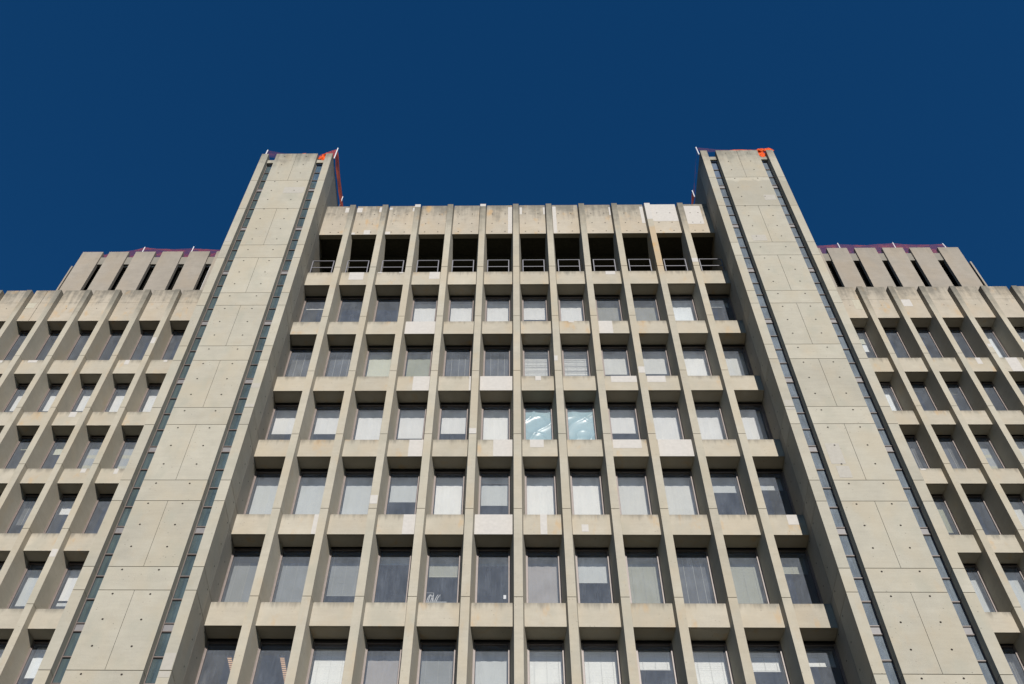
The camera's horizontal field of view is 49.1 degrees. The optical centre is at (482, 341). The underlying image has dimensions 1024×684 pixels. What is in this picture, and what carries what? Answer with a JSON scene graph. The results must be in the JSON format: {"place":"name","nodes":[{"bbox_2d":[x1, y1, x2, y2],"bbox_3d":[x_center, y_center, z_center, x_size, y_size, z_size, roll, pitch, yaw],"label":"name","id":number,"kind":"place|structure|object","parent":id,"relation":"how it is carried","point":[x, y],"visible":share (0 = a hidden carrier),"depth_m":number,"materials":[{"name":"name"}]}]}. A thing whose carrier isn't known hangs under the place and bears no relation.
{"place":"outdoors","nodes":[
{"label":"outdoors","id":0,"kind":"place"},
{"bbox_2d":[0,0,1023,293],"label":"sky","id":1,"kind":"structure","parent":0,"point":[130,126],"materials":[{"name":"blue"}]},
{"bbox_2d":[195,203,847,683],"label":"office block","id":2,"kind":"structure","parent":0,"point":[577,467],"depth_m":37.67,"materials":[{"name":"concrete"}]},
{"bbox_2d":[195,639,237,683],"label":"window","id":3,"kind":"structure","parent":2,"relation":"in","point":[210,642],"depth_m":32.00,"materials":[{"name":"brown metal"}]},
{"bbox_2d":[218,547,261,601],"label":"window","id":4,"kind":"structure","parent":2,"relation":"in","point":[241,592],"depth_m":34.53,"materials":[{"name":"grey glass"}]},
{"bbox_2d":[244,470,281,513],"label":"window","id":5,"kind":"structure","parent":2,"relation":"in","point":[266,489],"depth_m":37.63,"materials":[{"name":"brown metal"}]},
{"bbox_2d":[250,640,292,683],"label":"window","id":6,"kind":"structure","parent":2,"relation":"in","point":[263,642],"depth_m":31.95,"materials":[{"name":"brown metal"}]},
{"bbox_2d":[265,404,298,439],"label":"window","id":7,"kind":"structure","parent":2,"relation":"in","point":[284,422],"depth_m":40.85,"materials":[{"name":"white glass"}]},
{"bbox_2d":[270,547,311,601],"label":"window","id":8,"kind":"structure","parent":2,"relation":"in","point":[282,593],"depth_m":34.48,"materials":[{"name":"grey glass"}]},
{"bbox_2d":[283,347,313,376],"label":"window","id":9,"kind":"structure","parent":2,"relation":"in","point":[300,363],"depth_m":43.88,"materials":[{"name":"grey metal"}]},
{"bbox_2d":[290,470,327,513],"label":"window","id":10,"kind":"structure","parent":2,"relation":"in","point":[312,489],"depth_m":37.60,"materials":[{"name":"grey glass"}]},
{"bbox_2d":[308,403,341,439],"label":"window","id":11,"kind":"structure","parent":2,"relation":"in","point":[327,422],"depth_m":40.81,"materials":[{"name":"white glass"}]},
{"bbox_2d":[305,640,347,683],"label":"window","id":12,"kind":"structure","parent":2,"relation":"in","point":[325,672],"depth_m":31.57,"materials":[{"name":"white metal"}]},
{"bbox_2d":[323,347,352,376],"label":"window","id":13,"kind":"structure","parent":2,"relation":"in","point":[339,366],"depth_m":43.84,"materials":[{"name":"grey glass"}]},
{"bbox_2d":[321,547,362,601],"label":"window","id":14,"kind":"structure","parent":2,"relation":"in","point":[331,587],"depth_m":34.56,"materials":[{"name":"grey glass"}]},
{"bbox_2d":[337,470,373,513],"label":"window","id":15,"kind":"structure","parent":2,"relation":"in","point":[358,491],"depth_m":37.55,"materials":[{"name":"white glass"}]},
{"bbox_2d":[351,403,384,439],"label":"window","id":16,"kind":"structure","parent":2,"relation":"in","point":[369,423],"depth_m":40.70,"materials":[{"name":"white glass"}]},
{"bbox_2d":[363,347,392,375],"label":"window","id":17,"kind":"structure","parent":2,"relation":"in","point":[379,364],"depth_m":43.83,"materials":[{"name":"beige glass"}]},
{"bbox_2d":[361,640,402,683],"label":"window","id":18,"kind":"structure","parent":2,"relation":"in","point":[384,666],"depth_m":31.61,"materials":[{"name":"grey glass"}]},
{"bbox_2d":[372,547,412,602],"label":"window","id":19,"kind":"structure","parent":2,"relation":"in","point":[382,549],"depth_m":34.91,"materials":[{"name":"brown metal"}]},
{"bbox_2d":[384,470,420,513],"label":"window","id":20,"kind":"structure","parent":2,"relation":"in","point":[403,490],"depth_m":37.69,"materials":[{"name":"white metal"}]},
{"bbox_2d":[394,403,426,439],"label":"window","id":21,"kind":"structure","parent":2,"relation":"in","point":[412,424],"depth_m":40.66,"materials":[{"name":"white glass"}]},
{"bbox_2d":[403,346,432,375],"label":"window","id":22,"kind":"structure","parent":2,"relation":"in","point":[418,364],"depth_m":43.78,"materials":[{"name":"grey glass"}]},
{"bbox_2d":[410,297,437,321],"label":"window","id":23,"kind":"structure","parent":2,"relation":"in","point":[423,312],"depth_m":46.90,"materials":[{"name":"white glass"}]},
{"bbox_2d":[416,640,456,683],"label":"window","id":24,"kind":"structure","parent":2,"relation":"in","point":[433,661],"depth_m":31.64,"materials":[{"name":"grey glass"}]},
{"bbox_2d":[423,547,460,602],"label":"window","id":25,"kind":"structure","parent":2,"relation":"in","point":[430,549],"depth_m":34.73,"materials":[{"name":"brown metal"}]},
{"bbox_2d":[431,470,464,513],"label":"window","id":26,"kind":"structure","parent":2,"relation":"in","point":[449,498],"depth_m":37.44,"materials":[{"name":"white glass"}]},
{"bbox_2d":[437,403,468,439],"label":"window","id":27,"kind":"structure","parent":2,"relation":"in","point":[453,422],"depth_m":40.73,"materials":[{"name":"white glass"}]},
{"bbox_2d":[443,346,471,375],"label":"window","id":28,"kind":"structure","parent":2,"relation":"in","point":[457,364],"depth_m":43.74,"materials":[{"name":"grey glass"}]},
{"bbox_2d":[448,296,473,320],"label":"window","id":29,"kind":"structure","parent":2,"relation":"in","point":[459,312],"depth_m":46.86,"materials":[{"name":"white metal"}]},
{"bbox_2d":[472,640,509,683],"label":"window","id":30,"kind":"structure","parent":2,"relation":"in","point":[492,666],"depth_m":31.54,"materials":[{"name":"white glass"}]},
{"bbox_2d":[475,547,509,602],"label":"window","id":31,"kind":"structure","parent":2,"relation":"in","point":[479,549],"depth_m":34.83,"materials":[{"name":"grey glass"}]},
{"bbox_2d":[478,470,509,513],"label":"window","id":32,"kind":"structure","parent":2,"relation":"in","point":[495,495],"depth_m":37.53,"materials":[{"name":"white glass"}]},
{"bbox_2d":[481,403,510,439],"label":"window","id":33,"kind":"structure","parent":2,"relation":"in","point":[496,426],"depth_m":40.56,"materials":[{"name":"white metal"}]},
{"bbox_2d":[483,346,510,375],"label":"window","id":34,"kind":"structure","parent":2,"relation":"in","point":[496,364],"depth_m":43.68,"materials":[{"name":"grey glass"}]},
{"bbox_2d":[485,296,510,320],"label":"window","id":35,"kind":"structure","parent":2,"relation":"in","point":[493,312],"depth_m":46.80,"materials":[{"name":"white metal"}]},
{"bbox_2d":[522,296,547,320],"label":"window","id":36,"kind":"structure","parent":2,"relation":"in","point":[530,311],"depth_m":46.81,"materials":[{"name":"white metal"}]},
{"bbox_2d":[523,346,550,375],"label":"window","id":37,"kind":"structure","parent":2,"relation":"in","point":[524,347],"depth_m":43.54,"materials":[{"name":"grey glass"}]},
{"bbox_2d":[524,403,553,439],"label":"window","id":38,"kind":"structure","parent":2,"relation":"in","point":[538,423],"depth_m":40.31,"materials":[{"name":"blue glass"}]},
{"bbox_2d":[525,470,557,514],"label":"window","id":39,"kind":"structure","parent":2,"relation":"in","point":[539,492],"depth_m":37.35,"materials":[{"name":"white glass"}]},
{"bbox_2d":[526,548,561,602],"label":"window","id":40,"kind":"structure","parent":2,"relation":"in","point":[542,573],"depth_m":34.24,"materials":[{"name":"grey glass"}]},
{"bbox_2d":[527,641,565,683],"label":"window","id":41,"kind":"structure","parent":2,"relation":"in","point":[549,671],"depth_m":31.41,"materials":[{"name":"white metal"}]},
{"bbox_2d":[558,296,585,320],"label":"window","id":42,"kind":"structure","parent":2,"relation":"in","point":[567,311],"depth_m":46.74,"materials":[{"name":"white glass"}]},
{"bbox_2d":[562,346,590,375],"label":"window","id":43,"kind":"structure","parent":2,"relation":"in","point":[563,347],"depth_m":43.71,"materials":[{"name":"grey glass"}]},
{"bbox_2d":[565,403,597,439],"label":"window","id":44,"kind":"structure","parent":2,"relation":"in","point":[581,423],"depth_m":40.25,"materials":[{"name":"teal glass"}]},
{"bbox_2d":[570,470,604,514],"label":"window","id":45,"kind":"structure","parent":2,"relation":"in","point":[585,493],"depth_m":37.30,"materials":[{"name":"white metal"}]},
{"bbox_2d":[575,548,613,602],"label":"window","id":46,"kind":"structure","parent":2,"relation":"in","point":[589,570],"depth_m":34.49,"materials":[{"name":"white metal"}]},
{"bbox_2d":[581,641,621,683],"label":"window","id":47,"kind":"structure","parent":2,"relation":"in","point":[595,663],"depth_m":31.52,"materials":[{"name":"white glass"}]},
{"bbox_2d":[595,296,622,320],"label":"window","id":48,"kind":"structure","parent":2,"relation":"in","point":[605,311],"depth_m":46.70,"materials":[{"name":"grey glass"}]},
{"bbox_2d":[601,346,631,375],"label":"window","id":49,"kind":"structure","parent":2,"relation":"in","point":[614,363],"depth_m":43.56,"materials":[{"name":"white glass"}]},
{"bbox_2d":[607,403,640,439],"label":"window","id":50,"kind":"structure","parent":2,"relation":"in","point":[621,422],"depth_m":40.54,"materials":[{"name":"white glass"}]},
{"bbox_2d":[615,470,652,514],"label":"window","id":51,"kind":"structure","parent":2,"relation":"in","point":[632,499],"depth_m":37.27,"materials":[{"name":"white metal"}]},
{"bbox_2d":[624,548,665,602],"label":"window","id":52,"kind":"structure","parent":2,"relation":"in","point":[633,594],"depth_m":34.20,"materials":[{"name":"grey glass"}]},
{"bbox_2d":[632,296,660,320],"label":"window","id":53,"kind":"structure","parent":2,"relation":"in","point":[643,311],"depth_m":46.66,"materials":[{"name":"grey glass"}]},
{"bbox_2d":[635,641,677,683],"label":"window","id":54,"kind":"structure","parent":2,"relation":"in","point":[646,660],"depth_m":31.60,"materials":[{"name":"grey glass"}]},
{"bbox_2d":[641,346,671,375],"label":"window","id":55,"kind":"structure","parent":2,"relation":"in","point":[654,363],"depth_m":43.55,"materials":[{"name":"white glass"}]},
{"bbox_2d":[651,403,684,438],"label":"window","id":56,"kind":"structure","parent":2,"relation":"in","point":[665,422],"depth_m":40.40,"materials":[{"name":"white glass"}]},
{"bbox_2d":[662,470,699,514],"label":"window","id":57,"kind":"structure","parent":2,"relation":"in","point":[678,491],"depth_m":37.23,"materials":[{"name":"white glass"}]},
{"bbox_2d":[670,296,698,320],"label":"window","id":58,"kind":"structure","parent":2,"relation":"in","point":[682,311],"depth_m":46.61,"materials":[{"name":"white glass"}]},
{"bbox_2d":[675,548,717,603],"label":"window","id":59,"kind":"structure","parent":2,"relation":"in","point":[695,585],"depth_m":34.13,"materials":[{"name":"grey glass"}]},
{"bbox_2d":[681,346,712,375],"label":"window","id":60,"kind":"structure","parent":2,"relation":"in","point":[695,364],"depth_m":43.46,"materials":[{"name":"white metal"}]},
{"bbox_2d":[694,403,728,438],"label":"window","id":61,"kind":"structure","parent":2,"relation":"in","point":[708,421],"depth_m":40.36,"materials":[{"name":"white glass"}]},
{"bbox_2d":[691,641,733,683],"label":"window","id":62,"kind":"structure","parent":2,"relation":"in","point":[701,658],"depth_m":31.49,"materials":[{"name":"white glass"}]},
{"bbox_2d":[708,295,736,319],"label":"window","id":63,"kind":"structure","parent":2,"relation":"in","point":[713,305],"depth_m":46.88,"materials":[{"name":"grey glass"}]},
{"bbox_2d":[709,470,747,514],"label":"window","id":64,"kind":"structure","parent":2,"relation":"in","point":[725,485],"depth_m":37.60,"materials":[{"name":"grey glass"}]},
{"bbox_2d":[722,345,753,375],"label":"window","id":65,"kind":"structure","parent":2,"relation":"in","point":[736,365],"depth_m":43.44,"materials":[{"name":"white glass"}]},
{"bbox_2d":[726,548,769,603],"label":"window","id":66,"kind":"structure","parent":2,"relation":"in","point":[759,598],"depth_m":34.12,"materials":[{"name":"grey glass"}]},
{"bbox_2d":[738,403,772,438],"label":"window","id":67,"kind":"structure","parent":2,"relation":"in","point":[752,421],"depth_m":40.32,"materials":[{"name":"white glass"}]},
{"bbox_2d":[747,642,790,683],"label":"window","id":68,"kind":"structure","parent":2,"relation":"in","point":[769,666],"depth_m":31.38,"materials":[{"name":"white glass"}]},
{"bbox_2d":[756,470,795,514],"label":"window","id":69,"kind":"structure","parent":2,"relation":"in","point":[767,484],"depth_m":37.59,"materials":[{"name":"grey metal"}]},
{"bbox_2d":[777,548,822,603],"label":"window","id":70,"kind":"structure","parent":2,"relation":"in","point":[780,550],"depth_m":34.50,"materials":[{"name":"grey metal"}]},
{"bbox_2d":[803,642,847,683],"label":"window","id":71,"kind":"structure","parent":2,"relation":"in","point":[821,659],"depth_m":31.52,"materials":[{"name":"grey glass"}]},
{"label":"ground","id":72,"kind":"structure","parent":0,"visible":0},
{"bbox_2d":[0,289,202,683],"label":"office wing","id":73,"kind":"structure","parent":72,"relation":"on","point":[83,373],"depth_m":47.12,"materials":[{"name":"beige concrete"}]},
{"bbox_2d":[2,384,28,411],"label":"window","id":74,"kind":"structure","parent":73,"relation":"in","point":[19,386],"depth_m":49.76,"materials":[{"name":"white metal"}]},
{"bbox_2d":[5,494,39,532],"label":"window","id":75,"kind":"structure","parent":73,"relation":"in","point":[30,504],"depth_m":43.64,"materials":[{"name":"grey glass"}]},
{"bbox_2d":[6,561,45,608],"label":"window","id":76,"kind":"structure","parent":73,"relation":"in","point":[27,590],"depth_m":40.44,"materials":[{"name":"grey glass"}]},
{"bbox_2d":[14,640,50,683],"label":"window","id":77,"kind":"structure","parent":73,"relation":"in","point":[36,661],"depth_m":37.56,"materials":[{"name":"white glass"}]},
{"bbox_2d":[36,384,62,411],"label":"window","id":78,"kind":"structure","parent":73,"relation":"in","point":[55,392],"depth_m":49.75,"materials":[{"name":"white metal"}]},
{"bbox_2d":[39,436,69,468],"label":"window","id":79,"kind":"structure","parent":73,"relation":"in","point":[60,447],"depth_m":46.84,"materials":[{"name":"grey glass"}]},
{"bbox_2d":[44,494,77,532],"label":"window","id":80,"kind":"structure","parent":73,"relation":"in","point":[67,506],"depth_m":43.80,"materials":[{"name":"grey metal"}]},
{"bbox_2d":[48,561,84,608],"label":"window","id":81,"kind":"structure","parent":73,"relation":"in","point":[74,574],"depth_m":40.44,"materials":[{"name":"white glass"}]},
{"bbox_2d":[69,384,96,411],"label":"window","id":82,"kind":"structure","parent":73,"relation":"in","point":[88,393],"depth_m":49.70,"materials":[{"name":"white glass"}]},
{"bbox_2d":[75,436,105,468],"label":"window","id":83,"kind":"structure","parent":73,"relation":"in","point":[95,447],"depth_m":46.54,"materials":[{"name":"grey glass"}]},
{"bbox_2d":[103,384,129,411],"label":"window","id":84,"kind":"structure","parent":73,"relation":"in","point":[119,398],"depth_m":49.65,"materials":[{"name":"white metal"}]},
{"bbox_2d":[111,436,138,468],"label":"window","id":85,"kind":"structure","parent":73,"relation":"in","point":[130,447],"depth_m":46.49,"materials":[{"name":"grey glass"}]},
{"bbox_2d":[56,251,219,293],"bbox_3d":[-17.977,0.043,62.826,12.790,10.300,6.000,0,-56,2],"label":"rooftop penthouse","id":86,"kind":"object","parent":73,"relation":"on","point":[121,271],"visible":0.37,"depth_m":63.69,"materials":[{"name":"concrete"}]},
{"bbox_2d":[137,384,161,411],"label":"window","id":87,"kind":"structure","parent":73,"relation":"in","point":[153,394],"depth_m":49.58,"materials":[{"name":"white glass"}]},
{"bbox_2d":[32,153,337,683],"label":"stair tower","id":88,"kind":"structure","parent":72,"relation":"on","point":[147,589],"depth_m":35.96,"materials":[{"name":"concrete"}]},
{"bbox_2d":[73,533,121,630],"bbox_3d":[-10.853,6.770,31.858,0.396,3.773,0.062,0,-56,2],"label":"slot window","id":89,"kind":"structure","parent":88,"relation":"in","point":[78,626],"depth_m":31.46,"materials":[{"name":"grey metal"}]},
{"bbox_2d":[114,451,154,532],"bbox_3d":[-10.775,4.654,34.971,0.396,3.773,0.062,0,-56,2],"label":"slot window","id":90,"kind":"structure","parent":88,"relation":"in","point":[119,529],"depth_m":34.73,"materials":[{"name":"grey metal"}]},
{"bbox_2d":[161,533,202,630],"bbox_3d":[-8.437,6.762,31.791,0.404,3.773,0.062,0,-56,2],"label":"slot window","id":91,"kind":"structure","parent":88,"relation":"in","point":[166,626],"depth_m":31.34,"materials":[{"name":"grey metal"}]},
{"bbox_2d":[194,451,229,532],"bbox_3d":[-8.358,4.646,34.905,0.404,3.773,0.062,0,-56,2],"label":"slot window","id":92,"kind":"structure","parent":88,"relation":"in","point":[199,529],"depth_m":34.57,"materials":[{"name":"grey metal"}]},
{"bbox_2d":[266,148,342,206],"bbox_3d":[-7.644,-7.245,56.539,3.133,1.714,7.175,-26,-60,18],"label":"safety net","id":93,"kind":"object","parent":88,"relation":"on","point":[335,156],"visible":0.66,"depth_m":55.91,"materials":[{"name":"orange plastic"}]},
{"bbox_2d":[695,150,1016,683],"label":"stair tower","id":94,"kind":"structure","parent":72,"relation":"on","point":[897,591],"depth_m":35.46,"materials":[{"name":"concrete"}]},
{"bbox_2d":[786,382,818,450],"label":"slot window","id":95,"kind":"structure","parent":94,"relation":"in","point":[811,447],"depth_m":37.27,"materials":[{"name":"grey glass"}]},
{"bbox_2d":[810,451,847,533],"bbox_3d":[10.531,4.586,34.386,0.411,3.773,0.062,0,-56,2],"label":"slot window","id":96,"kind":"structure","parent":94,"relation":"in","point":[841,530],"depth_m":34.00,"materials":[{"name":"grey metal"}]},
{"bbox_2d":[838,534,883,633],"bbox_3d":[10.452,6.702,31.273,0.411,3.773,0.062,0,-56,2],"label":"slot window","id":97,"kind":"structure","parent":94,"relation":"in","point":[876,629],"depth_m":30.75,"materials":[{"name":"grey metal"}]},
{"bbox_2d":[857,382,894,450],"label":"slot window","id":98,"kind":"structure","parent":94,"relation":"in","point":[888,447],"depth_m":37.12,"materials":[{"name":"grey metal"}]},
{"bbox_2d":[887,451,930,533],"bbox_3d":[12.944,4.579,34.320,0.412,3.773,0.062,0,-56,2],"label":"slot window","id":99,"kind":"structure","parent":94,"relation":"in","point":[925,530],"depth_m":34.06,"materials":[{"name":"grey glass"}]},
{"bbox_2d":[923,534,975,633],"bbox_3d":[12.866,6.694,31.207,0.412,3.773,0.062,0,-56,2],"label":"slot window","id":100,"kind":"structure","parent":94,"relation":"in","point":[968,629],"depth_m":30.81,"materials":[{"name":"grey glass"}]},
{"bbox_2d":[836,286,1023,683],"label":"office wing","id":101,"kind":"structure","parent":72,"relation":"on","point":[947,366],"depth_m":46.92,"materials":[{"name":"beige concrete"}]},
{"bbox_2d":[854,328,877,357],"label":"window","id":102,"kind":"structure","parent":101,"relation":"in","point":[860,336],"depth_m":52.27,"materials":[{"name":"grey glass"}]},
{"bbox_2d":[879,382,902,410],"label":"window","id":103,"kind":"structure","parent":101,"relation":"in","point":[886,392],"depth_m":48.71,"materials":[{"name":"white glass"}]},
{"bbox_2d":[818,247,987,290],"bbox_3d":[21.662,-0.083,61.738,12.920,10.300,6.000,0,-56,2],"label":"rooftop penthouse","id":104,"kind":"object","parent":101,"relation":"on","point":[945,267],"visible":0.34,"depth_m":62.52,"materials":[{"name":"concrete"}]},
{"bbox_2d":[904,435,930,468],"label":"window","id":105,"kind":"structure","parent":101,"relation":"in","point":[910,444],"depth_m":45.60,"materials":[{"name":"grey glass"}]},
{"bbox_2d":[931,494,961,534],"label":"window","id":106,"kind":"structure","parent":101,"relation":"in","point":[941,511],"depth_m":42.57,"materials":[{"name":"grey glass"}]},
{"bbox_2d":[936,435,967,468],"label":"window","id":107,"kind":"structure","parent":101,"relation":"in","point":[946,446],"depth_m":45.59,"materials":[{"name":"grey glass"}]},
{"bbox_2d":[962,563,997,611],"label":"window","id":108,"kind":"structure","parent":101,"relation":"in","point":[970,574],"depth_m":39.47,"materials":[{"name":"grey metal"}]},
{"bbox_2d":[965,494,1001,534],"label":"window","id":109,"kind":"structure","parent":101,"relation":"in","point":[969,496],"depth_m":42.94,"materials":[{"name":"brown metal"}]},
{"bbox_2d":[974,435,1005,467],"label":"window","id":110,"kind":"structure","parent":101,"relation":"in","point":[983,446],"depth_m":45.56,"materials":[{"name":"grey glass"}]},
{"bbox_2d":[981,327,1009,357],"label":"window","id":111,"kind":"structure","parent":101,"relation":"in","point":[990,329],"depth_m":51.94,"materials":[{"name":"white glass"}]},
{"bbox_2d":[999,644,1023,683],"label":"window","id":112,"kind":"structure","parent":101,"relation":"in","point":[1013,667],"depth_m":36.76,"materials":[{"name":"grey glass"}]},
{"bbox_2d":[1000,564,1023,610],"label":"window","id":113,"kind":"structure","parent":101,"relation":"in","point":[1013,580],"depth_m":39.77,"materials":[{"name":"white glass"}]},
{"bbox_2d":[1005,494,1023,527],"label":"window","id":114,"kind":"structure","parent":101,"relation":"in","point":[1017,509],"depth_m":42.93,"materials":[{"name":"white glass"}]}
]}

